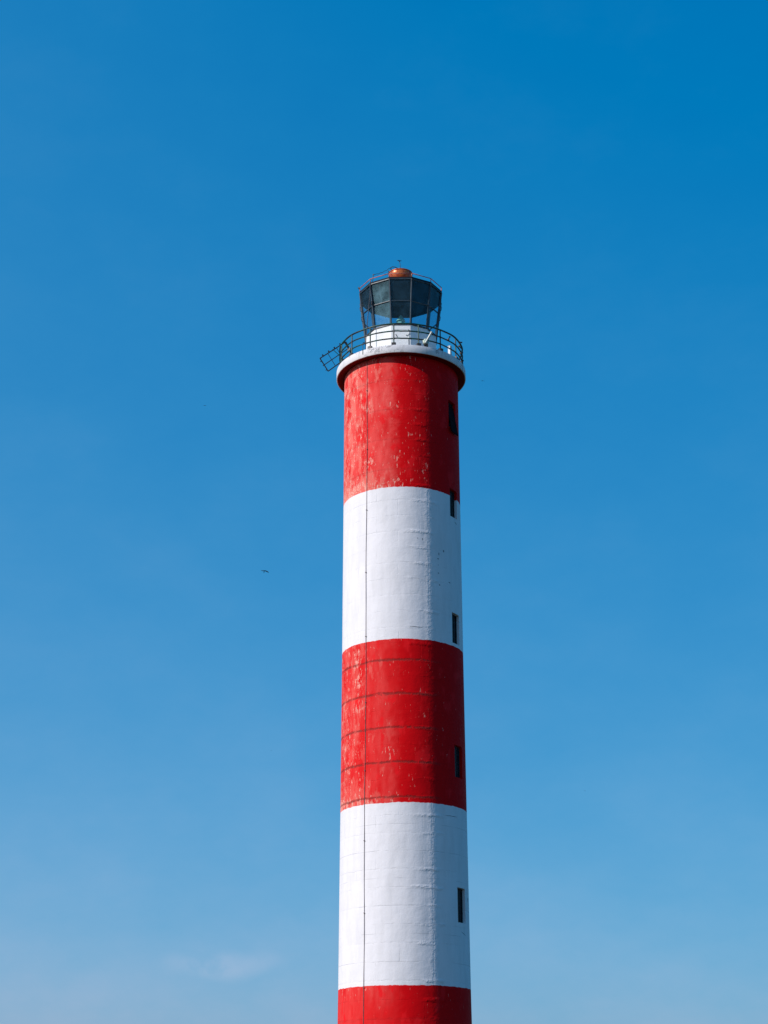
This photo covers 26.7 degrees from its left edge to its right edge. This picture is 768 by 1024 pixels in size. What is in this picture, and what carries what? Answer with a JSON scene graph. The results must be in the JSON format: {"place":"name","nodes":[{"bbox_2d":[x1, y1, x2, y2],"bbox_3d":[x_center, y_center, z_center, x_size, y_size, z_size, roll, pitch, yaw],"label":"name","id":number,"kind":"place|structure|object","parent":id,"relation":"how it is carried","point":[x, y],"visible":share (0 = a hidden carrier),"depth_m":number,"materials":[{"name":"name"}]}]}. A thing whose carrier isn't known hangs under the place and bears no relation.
{"place":"outdoors","nodes":[
{"label":"outdoors","id":0,"kind":"place"},
{"bbox_2d":[0,0,767,1023],"label":"sky","id":1,"kind":"structure","parent":0,"point":[198,198],"materials":[{"name":"blue"}]},
{"label":"ground","id":2,"kind":"structure","parent":0,"visible":0},
{"bbox_2d":[337,260,471,1023],"bbox_3d":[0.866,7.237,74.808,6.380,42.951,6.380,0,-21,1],"label":"lighthouse","id":3,"kind":"object","parent":2,"relation":"on","point":[404,939],"visible":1,"depth_m":72.35,"materials":[{"name":"paint"}]},
{"bbox_2d":[320,341,350,371],"bbox_3d":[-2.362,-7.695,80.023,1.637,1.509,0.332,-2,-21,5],"label":"lattice rack","id":4,"kind":"object","parent":3,"relation":"attached to","point":[348,347],"visible":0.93,"depth_m":80.01,"materials":[{"name":"metal"}]},
{"bbox_2d":[363,390,367,1019],"bbox_3d":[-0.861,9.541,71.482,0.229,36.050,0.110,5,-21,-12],"label":"down cable","id":5,"kind":"object","parent":3,"relation":"attached to","point":[364,775],"visible":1,"depth_m":70.59,"materials":[{"name":"black metal"}]},
{"bbox_2d":[366,279,370,337],"bbox_3d":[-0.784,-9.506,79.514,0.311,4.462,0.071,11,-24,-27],"label":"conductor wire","id":6,"kind":"object","parent":3,"relation":"attached to","point":[368,307],"visible":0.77,"depth_m":79.72,"materials":[{"name":"metal"}]},
{"bbox_2d":[396,315,404,322],"bbox_3d":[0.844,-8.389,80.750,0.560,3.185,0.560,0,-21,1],"label":"beacon lamp","id":7,"kind":"object","parent":3,"relation":"on","point":[400,319],"visible":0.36,"depth_m":81.05,"materials":[{"name":"teal glass"}]},
{"bbox_2d":[423,332,432,346],"bbox_3d":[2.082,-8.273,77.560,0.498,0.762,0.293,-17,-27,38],"label":"spotlight","id":8,"kind":"object","parent":3,"relation":"on","point":[425,342],"visible":1,"depth_m":77.49,"materials":[{"name":"grey metal"}]},
{"bbox_2d":[450,491,454,517],"bbox_3d":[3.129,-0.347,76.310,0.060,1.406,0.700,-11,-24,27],"label":"window","id":9,"kind":"structure","parent":3,"relation":"in","point":[451,493],"depth_m":76.45,"materials":[{"name":"black glass"}]},
{"bbox_2d":[448,402,457,435],"bbox_3d":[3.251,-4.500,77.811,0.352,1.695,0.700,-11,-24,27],"label":"window","id":10,"kind":"structure","parent":3,"relation":"in","point":[452,423],"depth_m":77.79,"materials":[{"name":"black glass"}]},
{"bbox_2d":[452,614,456,643],"bbox_3d":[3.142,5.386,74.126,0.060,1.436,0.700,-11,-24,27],"label":"window","id":11,"kind":"structure","parent":3,"relation":"in","point":[454,622],"depth_m":74.28,"materials":[{"name":"black glass"}]},
{"bbox_2d":[455,746,459,777],"bbox_3d":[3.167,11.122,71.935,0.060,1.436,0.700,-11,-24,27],"label":"window","id":12,"kind":"structure","parent":3,"relation":"in","point":[457,768],"depth_m":72.06,"materials":[{"name":"black glass"}]},
{"bbox_2d":[457,888,462,922],"bbox_3d":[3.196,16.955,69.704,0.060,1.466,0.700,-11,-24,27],"label":"window","id":13,"kind":"structure","parent":3,"relation":"in","point":[459,891],"depth_m":69.85,"materials":[{"name":"black glass"}]}
]}

